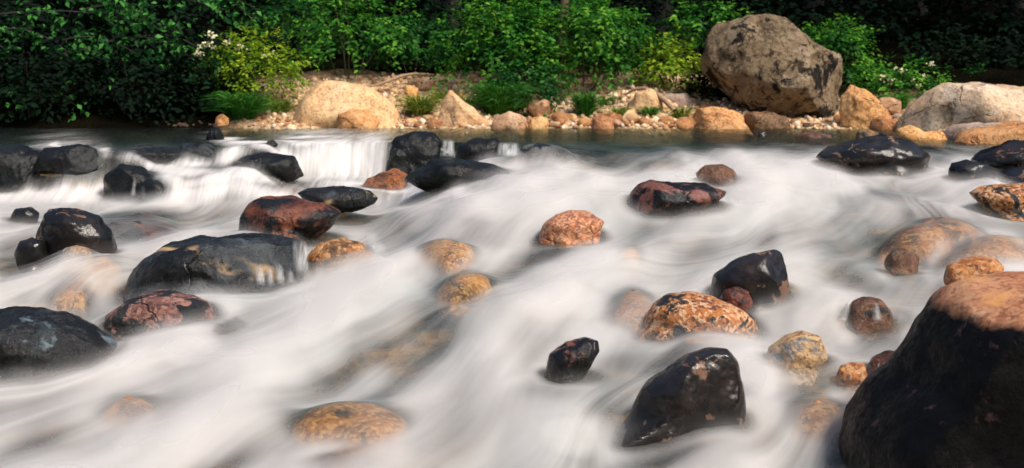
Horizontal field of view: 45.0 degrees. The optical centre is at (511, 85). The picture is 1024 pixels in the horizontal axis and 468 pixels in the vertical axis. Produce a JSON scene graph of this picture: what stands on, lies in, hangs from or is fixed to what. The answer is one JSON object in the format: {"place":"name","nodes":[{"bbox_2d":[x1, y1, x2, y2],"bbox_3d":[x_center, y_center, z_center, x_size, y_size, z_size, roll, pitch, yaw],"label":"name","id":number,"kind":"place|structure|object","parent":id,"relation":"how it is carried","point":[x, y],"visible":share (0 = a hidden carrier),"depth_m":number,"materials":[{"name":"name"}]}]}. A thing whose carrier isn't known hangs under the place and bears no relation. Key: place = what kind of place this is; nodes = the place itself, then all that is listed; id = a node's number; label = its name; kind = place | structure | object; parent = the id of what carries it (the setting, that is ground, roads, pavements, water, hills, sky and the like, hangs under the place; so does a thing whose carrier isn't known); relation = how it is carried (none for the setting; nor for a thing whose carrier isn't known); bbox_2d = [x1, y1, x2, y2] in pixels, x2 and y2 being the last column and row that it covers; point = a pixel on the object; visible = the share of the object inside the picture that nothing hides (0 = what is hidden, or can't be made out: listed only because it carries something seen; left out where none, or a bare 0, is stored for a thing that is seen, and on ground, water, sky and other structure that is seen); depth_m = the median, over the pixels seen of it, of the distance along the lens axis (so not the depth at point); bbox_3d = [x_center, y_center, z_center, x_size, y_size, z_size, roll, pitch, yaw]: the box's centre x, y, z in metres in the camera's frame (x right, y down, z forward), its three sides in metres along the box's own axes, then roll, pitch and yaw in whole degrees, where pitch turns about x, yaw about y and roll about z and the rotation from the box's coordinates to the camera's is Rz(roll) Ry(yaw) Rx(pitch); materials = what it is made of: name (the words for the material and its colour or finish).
{"place":"outdoors","nodes":[
{"label":"outdoors","id":0,"kind":"place"},
{"bbox_2d":[0,128,1023,467],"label":"stream","id":1,"kind":"structure","parent":0,"point":[236,388],"depth_m":7.23,"materials":[{"name":"liquid"}]},
{"bbox_2d":[0,144,39,193],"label":"ledge rock","id":2,"kind":"object","parent":1,"relation":"on","point":[17,166],"visible":0.84,"depth_m":11.79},
{"bbox_2d":[8,207,39,231],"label":"river stone","id":3,"kind":"object","parent":1,"relation":"on","point":[22,217],"visible":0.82,"depth_m":10.30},
{"bbox_2d":[14,237,46,272],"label":"river stone","id":4,"kind":"object","parent":1,"relation":"on","point":[30,255],"visible":1,"depth_m":8.52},
{"bbox_2d":[0,306,116,402],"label":"river boulder","id":5,"kind":"object","parent":1,"relation":"on","point":[38,345],"visible":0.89,"depth_m":6.21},
{"bbox_2d":[51,281,87,318],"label":"drowned stone","id":6,"kind":"object","parent":1,"relation":"in","point":[70,297],"visible":0.73,"depth_m":7.66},
{"bbox_2d":[33,144,107,175],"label":"ledge rock","id":7,"kind":"object","parent":1,"relation":"on","point":[74,160],"visible":1,"depth_m":11.79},
{"bbox_2d":[58,245,92,272],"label":"river stone","id":8,"kind":"object","parent":1,"relation":"on","point":[72,252],"visible":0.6,"depth_m":8.56,"materials":[{"name":"beige stone"}]},
{"bbox_2d":[35,208,116,266],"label":"river boulder","id":9,"kind":"object","parent":1,"relation":"in","point":[59,230],"visible":0.66,"depth_m":8.70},
{"bbox_2d":[74,256,123,303],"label":"drowned stone","id":10,"kind":"object","parent":1,"relation":"in","point":[106,270],"visible":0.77,"depth_m":8.17,"materials":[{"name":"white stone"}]},
{"bbox_2d":[100,396,156,429],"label":"drowned stone","id":11,"kind":"object","parent":1,"relation":"in","point":[126,411],"visible":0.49,"depth_m":5.79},
{"bbox_2d":[103,164,171,202],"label":"ledge rock","id":12,"kind":"object","parent":1,"relation":"on","point":[130,183],"visible":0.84,"depth_m":11.48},
{"bbox_2d":[102,213,184,263],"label":"drowned stone","id":13,"kind":"object","parent":1,"relation":"in","point":[141,228],"visible":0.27,"depth_m":10.02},
{"bbox_2d":[106,145,180,169],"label":"ledge rock","id":14,"kind":"object","parent":1,"relation":"on","point":[140,155],"visible":0.73,"depth_m":12.13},
{"bbox_2d":[102,289,215,343],"bbox_3d":[-2.025,1.324,7.088,0.636,0.273,0.457,0,0,0],"label":"river boulder","id":15,"kind":"object","parent":1,"relation":"in","point":[127,321],"visible":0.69,"depth_m":6.93,"materials":[{"name":"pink stone"}]},
{"bbox_2d":[178,141,218,161],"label":"ledge rock","id":16,"kind":"object","parent":1,"relation":"on","point":[208,151],"visible":1,"depth_m":12.22,"materials":[{"name":"stone"}]},
{"bbox_2d":[123,233,305,306],"bbox_3d":[-1.919,1.169,7.989,1.167,0.412,0.896,0,0,0],"label":"river boulder","id":17,"kind":"object","parent":1,"relation":"in","point":[235,264],"visible":0.77,"depth_m":7.76,"materials":[{"name":"stone"}]},
{"bbox_2d":[230,152,303,182],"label":"ledge rock","id":18,"kind":"object","parent":1,"relation":"on","point":[276,167],"visible":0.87,"depth_m":12.07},
{"bbox_2d":[238,195,340,246],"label":"river boulder","id":19,"kind":"object","parent":1,"relation":"on","point":[306,222],"visible":0.77,"depth_m":9.55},
{"bbox_2d":[303,237,372,282],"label":"river boulder","id":20,"kind":"object","parent":1,"relation":"on","point":[331,255],"visible":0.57,"depth_m":8.13,"materials":[{"name":"orange stone"}]},
{"bbox_2d":[298,186,377,212],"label":"river boulder","id":21,"kind":"object","parent":1,"relation":"on","point":[343,199],"visible":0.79,"depth_m":10.45,"materials":[{"name":"stone"}]},
{"bbox_2d":[289,402,408,467],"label":"drowned stone","id":22,"kind":"object","parent":1,"relation":"in","point":[355,431],"visible":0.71,"depth_m":5.55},
{"bbox_2d":[360,168,408,198],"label":"river stone","id":23,"kind":"object","parent":1,"relation":"on","point":[392,179],"visible":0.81,"depth_m":12.16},
{"bbox_2d":[387,131,441,174],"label":"ledge boulder","id":24,"kind":"object","parent":1,"relation":"on","point":[408,153],"visible":0.62,"depth_m":12.84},
{"bbox_2d":[416,238,474,282],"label":"drowned stone","id":25,"kind":"object","parent":1,"relation":"in","point":[440,259],"visible":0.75,"depth_m":8.29,"materials":[{"name":"beige stone"}]},
{"bbox_2d":[404,158,510,192],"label":"ledge boulder","id":26,"kind":"object","parent":1,"relation":"on","point":[437,175],"visible":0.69,"depth_m":10.82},
{"bbox_2d":[435,272,491,323],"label":"drowned stone","id":27,"kind":"object","parent":1,"relation":"in","point":[459,297],"visible":0.9,"depth_m":7.54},
{"bbox_2d":[455,137,502,160],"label":"ledge boulder","id":28,"kind":"object","parent":1,"relation":"in","point":[476,149],"visible":0.72,"depth_m":11.88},
{"bbox_2d":[513,143,577,171],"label":"ledge boulder","id":29,"kind":"object","parent":1,"relation":"in","point":[542,155],"visible":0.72,"depth_m":11.35,"materials":[{"name":"stone"}]},
{"bbox_2d":[538,210,603,248],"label":"river stone","id":30,"kind":"object","parent":1,"relation":"on","point":[572,229],"visible":1,"depth_m":8.65,"materials":[{"name":"orange stone"}]},
{"bbox_2d":[544,337,599,385],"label":"river stone","id":31,"kind":"object","parent":1,"relation":"on","point":[569,363],"visible":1,"depth_m":6.18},
{"bbox_2d":[610,290,651,346],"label":"drowned stone","id":32,"kind":"object","parent":1,"relation":"in","point":[630,310],"visible":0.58,"depth_m":7.06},
{"bbox_2d":[640,159,683,173],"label":"river water","id":33,"kind":"structure","parent":1,"relation":"in","point":[663,164],"depth_m":11.23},
{"bbox_2d":[625,180,725,228],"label":"river boulder","id":34,"kind":"object","parent":1,"relation":"in","point":[655,204],"visible":0.94,"depth_m":9.14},
{"bbox_2d":[614,347,745,447],"bbox_3d":[0.748,1.400,5.646,0.643,0.402,0.344,0,0,-10],"label":"river boulder","id":35,"kind":"object","parent":1,"relation":"in","point":[697,395],"visible":0.98,"depth_m":5.53,"materials":[{"name":"stone"}]},
{"bbox_2d":[636,291,760,345],"bbox_3d":[1.032,1.286,6.929,0.694,0.260,0.529,0,0,0],"label":"river boulder","id":36,"kind":"object","parent":1,"relation":"on","point":[686,318],"visible":0.88,"depth_m":6.75,"materials":[{"name":"orange stone"}]},
{"bbox_2d":[696,164,738,188],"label":"river stone","id":37,"kind":"object","parent":1,"relation":"on","point":[719,176],"visible":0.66,"depth_m":10.31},
{"bbox_2d":[719,287,752,314],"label":"river stone","id":38,"kind":"object","parent":1,"relation":"on","point":[740,297],"visible":0.62,"depth_m":7.14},
{"bbox_2d":[710,249,791,317],"bbox_3d":[1.424,1.163,7.346,0.484,0.371,0.393,0,0,0],"label":"river boulder","id":39,"kind":"object","parent":1,"relation":"on","point":[761,278],"visible":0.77,"depth_m":7.24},
{"bbox_2d":[763,330,827,385],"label":"river stone","id":40,"kind":"object","parent":1,"relation":"on","point":[798,357],"visible":0.97,"depth_m":6.22,"materials":[{"name":"beige stone"}]},
{"bbox_2d":[792,132,830,148],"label":"shore stone","id":41,"kind":"object","parent":1,"relation":"on","point":[815,135],"visible":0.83,"depth_m":14.17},
{"bbox_2d":[792,398,843,463],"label":"drowned stone","id":42,"kind":"object","parent":1,"relation":"in","point":[817,426],"visible":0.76,"depth_m":5.56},
{"bbox_2d":[836,362,866,398],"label":"river stone","id":43,"kind":"object","parent":1,"relation":"on","point":[851,376],"visible":0.73,"depth_m":6.02,"materials":[{"name":"orange stone"}]},
{"bbox_2d":[845,296,895,340],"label":"river stone","id":44,"kind":"object","parent":1,"relation":"on","point":[862,322],"visible":1,"depth_m":6.91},
{"bbox_2d":[815,134,930,185],"bbox_3d":[3.277,0.657,11.205,1.001,0.437,0.897,0,0,0],"label":"river boulder","id":45,"kind":"object","parent":1,"relation":"on","point":[897,160],"visible":0.88,"depth_m":10.91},
{"bbox_2d":[866,350,893,375],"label":"river stone","id":46,"kind":"object","parent":1,"relation":"on","point":[877,361],"visible":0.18,"depth_m":6.12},
{"bbox_2d":[884,249,918,275],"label":"river stone","id":47,"kind":"object","parent":1,"relation":"on","point":[902,262],"visible":1,"depth_m":8.05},
{"bbox_2d":[893,125,946,152],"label":"shore stone","id":48,"kind":"object","parent":1,"relation":"in","point":[911,132],"visible":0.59,"depth_m":13.71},
{"bbox_2d":[875,217,985,280],"bbox_3d":[3.045,1.236,8.917,1.236,0.546,0.628,0,0,-38],"label":"drowned stone","id":49,"kind":"object","parent":1,"relation":"in","point":[934,244],"visible":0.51,"depth_m":8.65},
{"bbox_2d":[948,159,995,185],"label":"river stone","id":50,"kind":"object","parent":1,"relation":"on","point":[965,170],"visible":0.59,"depth_m":10.49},
{"bbox_2d":[943,122,1000,143],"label":"shore stone","id":51,"kind":"object","parent":1,"relation":"on","point":[950,132],"visible":0.36,"depth_m":14.07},
{"bbox_2d":[943,256,1003,284],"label":"river stone","id":52,"kind":"object","parent":1,"relation":"on","point":[969,267],"visible":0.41,"depth_m":6.09,"materials":[{"name":"orange stone"}]},
{"bbox_2d":[941,235,1023,285],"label":"drowned stone","id":53,"kind":"object","parent":1,"relation":"in","point":[1003,249],"visible":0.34,"depth_m":8.26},
{"bbox_2d":[950,121,1023,153],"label":"shore stone","id":54,"kind":"object","parent":1,"relation":"on","point":[998,134],"visible":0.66,"depth_m":12.87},
{"bbox_2d":[969,182,1023,223],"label":"river stone","id":55,"kind":"object","parent":1,"relation":"on","point":[1002,201],"visible":1,"depth_m":9.45,"materials":[{"name":"orange stone"}]},
{"bbox_2d":[971,139,1023,180],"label":"river boulder","id":56,"kind":"object","parent":1,"relation":"on","point":[1005,155],"visible":0.59,"depth_m":10.98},
{"bbox_2d":[998,166,1023,183],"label":"river stone","id":57,"kind":"object","parent":1,"relation":"on","point":[1012,175],"visible":0.64,"depth_m":10.56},
{"bbox_2d":[0,0,1023,467],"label":"ground","id":58,"kind":"structure","parent":0,"point":[420,340],"depth_m":9.27,"materials":[{"name":"liquid"}]},
{"bbox_2d":[0,21,117,124],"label":"thicket","id":59,"kind":"object","parent":58,"relation":"on","point":[7,88],"visible":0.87,"depth_m":17.67,"materials":[{"name":"green plant"}]},
{"bbox_2d":[0,0,145,83],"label":"thicket","id":60,"kind":"object","parent":58,"relation":"on","point":[42,16],"visible":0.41,"depth_m":20.05,"materials":[{"name":"green plant"}]},
{"bbox_2d":[0,0,284,121],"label":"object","id":61,"kind":"object","parent":58,"relation":"on","point":[126,13],"visible":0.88,"depth_m":18.24,"materials":[{"name":"green plant"}]},
{"bbox_2d":[56,29,229,124],"bbox_3d":[-5.445,-0.025,18.116,2.546,1.643,1.636,0,0,-19],"label":"thicket","id":62,"kind":"object","parent":58,"relation":"on","point":[149,88],"visible":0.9,"depth_m":17.86,"materials":[{"name":"green plant"}]},
{"bbox_2d":[46,0,272,82],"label":"thicket","id":63,"kind":"object","parent":58,"relation":"on","point":[194,35],"visible":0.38,"depth_m":20.52,"materials":[{"name":"green plant"}]},
{"bbox_2d":[152,32,267,117],"bbox_3d":[-4.486,-0.003,18.380,1.725,1.602,1.459,0,0,-30],"label":"thicket","id":64,"kind":"object","parent":58,"relation":"on","point":[199,101],"visible":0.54,"depth_m":18.17,"materials":[{"name":"green plant"}]},
{"bbox_2d":[194,91,288,119],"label":"grass tuft","id":65,"kind":"object","parent":58,"relation":"on","point":[249,107],"visible":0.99,"depth_m":17.77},
{"bbox_2d":[139,0,360,41],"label":"forest tree","id":66,"kind":"object","parent":58,"relation":"on","point":[247,2],"visible":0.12,"depth_m":24.43,"materials":[{"name":"green plant"}]},
{"bbox_2d":[184,16,317,110],"bbox_3d":[-3.905,-0.255,18.593,2.230,1.570,1.548,0,0,0],"label":"flowering shrub","id":67,"kind":"object","parent":58,"relation":"on","point":[264,54],"visible":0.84,"depth_m":18.28,"materials":[{"name":"green plant"}]},
{"bbox_2d":[262,98,299,113],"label":"grass tuft","id":68,"kind":"object","parent":58,"relation":"on","point":[280,107],"visible":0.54,"depth_m":18.21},
{"bbox_2d":[238,0,351,69],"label":"leafy shrub","id":69,"kind":"object","parent":58,"relation":"on","point":[303,6],"visible":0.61,"depth_m":21.50,"materials":[{"name":"green plant"}]},
{"bbox_2d":[221,0,393,60],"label":"thicket","id":70,"kind":"object","parent":58,"relation":"on","point":[295,33],"visible":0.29,"depth_m":23.02,"materials":[{"name":"green plant"}]},
{"bbox_2d":[254,0,428,78],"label":"leafy shrub","id":71,"kind":"object","parent":58,"relation":"on","point":[316,26],"visible":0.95,"depth_m":20.03,"materials":[{"name":"green plant"}]},
{"bbox_2d":[293,80,399,129],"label":"bank boulder","id":72,"kind":"object","parent":58,"relation":"on","point":[324,104],"visible":0.62,"depth_m":17.52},
{"bbox_2d":[335,109,378,137],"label":"bank stone","id":73,"kind":"object","parent":58,"relation":"on","point":[359,120],"visible":0.77,"depth_m":17.18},
{"bbox_2d":[358,2,470,71],"bbox_3d":[-1.676,-0.609,21.127,1.957,1.641,1.756,0,0,0],"label":"leafy shrub","id":74,"kind":"object","parent":58,"relation":"on","point":[409,53],"visible":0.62,"depth_m":21.00,"materials":[{"name":"green plant"}]},
{"bbox_2d":[389,94,442,116],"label":"grass tuft","id":75,"kind":"object","parent":58,"relation":"on","point":[420,106],"visible":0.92,"depth_m":18.00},
{"bbox_2d":[336,0,517,63],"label":"thicket","id":76,"kind":"object","parent":58,"relation":"on","point":[435,4],"visible":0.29,"depth_m":23.09,"materials":[{"name":"green plant"}]},
{"bbox_2d":[439,90,489,127],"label":"bank boulder","id":77,"kind":"object","parent":58,"relation":"on","point":[456,111],"visible":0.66,"depth_m":17.43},
{"bbox_2d":[457,82,545,114],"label":"grass tuft","id":78,"kind":"object","parent":58,"relation":"on","point":[501,104],"visible":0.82,"depth_m":18.03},
{"bbox_2d":[420,0,586,100],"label":"leafy shrub","id":79,"kind":"object","parent":58,"relation":"on","point":[477,38],"visible":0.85,"depth_m":19.04,"materials":[{"name":"green plant"}]},
{"bbox_2d":[491,111,526,136],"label":"bank stone","id":80,"kind":"object","parent":58,"relation":"on","point":[509,120],"visible":0.84,"depth_m":17.17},
{"bbox_2d":[463,49,586,116],"bbox_3d":[0.176,0.022,18.601,1.931,1.167,1.499,0,0,0],"label":"leafy shrub","id":81,"kind":"object","parent":58,"relation":"on","point":[546,95],"visible":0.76,"depth_m":18.31,"materials":[{"name":"green plant"}]},
{"bbox_2d":[525,116,548,136],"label":"bank stone","id":82,"kind":"object","parent":58,"relation":"on","point":[538,123],"visible":0.77,"depth_m":17.16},
{"bbox_2d":[527,99,552,116],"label":"bank stone","id":83,"kind":"object","parent":58,"relation":"on","point":[535,108],"visible":0.82,"depth_m":18.08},
{"bbox_2d":[456,0,662,60],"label":"thicket","id":84,"kind":"object","parent":58,"relation":"on","point":[612,6],"visible":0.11,"depth_m":23.03,"materials":[{"name":"green plant"}]},
{"bbox_2d":[252,73,867,136],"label":"gravel","id":85,"kind":"structure","parent":58,"relation":"on","point":[793,121],"depth_m":18.58,"materials":[{"name":"gravel"}]},
{"bbox_2d":[628,88,673,112],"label":"bank stone","id":86,"kind":"object","parent":85,"relation":"on","point":[648,97],"visible":0.45,"depth_m":18.10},
{"bbox_2d":[563,91,607,116],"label":"grass tuft","id":87,"kind":"object","parent":58,"relation":"on","point":[585,104],"visible":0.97,"depth_m":18.01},
{"bbox_2d":[499,0,682,96],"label":"leafy shrub","id":88,"kind":"object","parent":58,"relation":"on","point":[606,17],"visible":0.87,"depth_m":19.20,"materials":[{"name":"green plant"}]},
{"bbox_2d":[590,114,614,137],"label":"bank stone","id":89,"kind":"object","parent":58,"relation":"on","point":[601,122],"visible":0.83,"depth_m":17.15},
{"bbox_2d":[613,0,704,32],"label":"forest tree","id":90,"kind":"object","parent":58,"relation":"on","point":[668,7],"visible":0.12,"depth_m":25.83,"materials":[{"name":"green plant"}]},
{"bbox_2d":[621,21,712,94],"bbox_3d":[2.538,-0.352,19.554,1.731,1.378,1.520,0,0,0],"label":"leafy shrub","id":91,"kind":"object","parent":58,"relation":"on","point":[680,62],"visible":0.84,"depth_m":19.33,"materials":[{"name":"green plant"}]},
{"bbox_2d":[663,93,691,107],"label":"bank stone","id":92,"kind":"object","parent":58,"relation":"on","point":[681,100],"visible":0.47,"depth_m":18.58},
{"bbox_2d":[588,0,773,62],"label":"thicket","id":93,"kind":"object","parent":58,"relation":"on","point":[660,3],"visible":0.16,"depth_m":22.80,"materials":[{"name":"green plant"}]},
{"bbox_2d":[672,65,730,100],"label":"thicket","id":94,"kind":"object","parent":58,"relation":"on","point":[705,81],"visible":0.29,"depth_m":19.09,"materials":[{"name":"green plant"}]},
{"bbox_2d":[650,0,753,69],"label":"leafy shrub","id":95,"kind":"object","parent":58,"relation":"on","point":[717,15],"visible":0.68,"depth_m":21.16,"materials":[{"name":"green plant"}]},
{"bbox_2d":[693,106,744,126],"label":"bank boulder","id":96,"kind":"object","parent":58,"relation":"on","point":[698,113],"visible":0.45,"depth_m":17.36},
{"bbox_2d":[695,112,753,137],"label":"bank stone","id":97,"kind":"object","parent":58,"relation":"on","point":[713,120],"visible":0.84,"depth_m":17.06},
{"bbox_2d":[743,111,790,134],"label":"bank stone","id":98,"kind":"object","parent":58,"relation":"on","point":[771,122],"visible":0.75,"depth_m":17.24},
{"bbox_2d":[701,13,842,117],"bbox_3d":[3.866,-0.207,18.615,1.722,1.735,1.835,0,0,42],"label":"bank boulder","id":99,"kind":"object","parent":58,"relation":"on","point":[781,66],"visible":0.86,"depth_m":18.07,"materials":[{"name":"stone"}]},
{"bbox_2d":[718,0,911,52],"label":"thicket","id":100,"kind":"object","parent":58,"relation":"on","point":[794,18],"visible":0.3,"depth_m":22.95,"materials":[{"name":"green plant"}]},
{"bbox_2d":[801,13,891,91],"bbox_3d":[5.377,-0.406,20.172,1.768,1.582,1.597,0,0,0],"label":"leafy shrub","id":101,"kind":"object","parent":58,"relation":"on","point":[847,38],"visible":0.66,"depth_m":19.99,"materials":[{"name":"green plant"}]},
{"bbox_2d":[839,84,891,128],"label":"bank boulder","id":102,"kind":"object","parent":58,"relation":"on","point":[860,108],"visible":0.72,"depth_m":17.22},
{"bbox_2d":[869,115,896,134],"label":"bank stone","id":103,"kind":"object","parent":58,"relation":"on","point":[882,122],"visible":0.65,"depth_m":16.79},
{"bbox_2d":[878,97,900,113],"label":"bank stone","id":104,"kind":"object","parent":58,"relation":"on","point":[891,105],"visible":0.6,"depth_m":17.78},
{"bbox_2d":[838,51,957,103],"bbox_3d":[5.944,0.044,18.890,1.933,1.153,1.512,0,0,0],"label":"flowering shrub","id":105,"kind":"object","parent":58,"relation":"on","point":[910,70],"visible":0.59,"depth_m":18.63,"materials":[{"name":"green plant"}]},
{"bbox_2d":[838,0,1021,55],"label":"thicket","id":106,"kind":"object","parent":58,"relation":"on","point":[941,19],"visible":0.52,"depth_m":22.64,"materials":[{"name":"green plant"}]},
{"bbox_2d":[839,271,1023,467],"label":"boulder","id":107,"kind":"object","parent":58,"relation":"on","point":[942,386],"visible":1,"depth_m":4.78,"materials":[{"name":"stone"}]},
{"bbox_2d":[891,23,1001,69],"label":"thicket","id":108,"kind":"object","parent":58,"relation":"on","point":[925,51],"visible":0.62,"depth_m":20.83,"materials":[{"name":"green plant"}]},
{"bbox_2d":[894,82,1023,130],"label":"bank boulder","id":109,"kind":"object","parent":58,"relation":"on","point":[944,105],"visible":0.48,"depth_m":16.20,"materials":[{"name":"stone"}]},
{"bbox_2d":[945,0,1023,57],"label":"thicket","id":110,"kind":"object","parent":58,"relation":"on","point":[1018,29],"visible":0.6,"depth_m":22.08,"materials":[{"name":"green plant"}]},
{"bbox_2d":[950,34,1023,69],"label":"thicket","id":111,"kind":"object","parent":58,"relation":"on","point":[995,55],"visible":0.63,"depth_m":20.75,"materials":[{"name":"green plant"}]},
{"bbox_2d":[954,0,1023,50],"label":"forest tree","id":112,"kind":"object","parent":58,"relation":"on","point":[979,4],"visible":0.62,"depth_m":22.43,"materials":[{"name":"green plant"}]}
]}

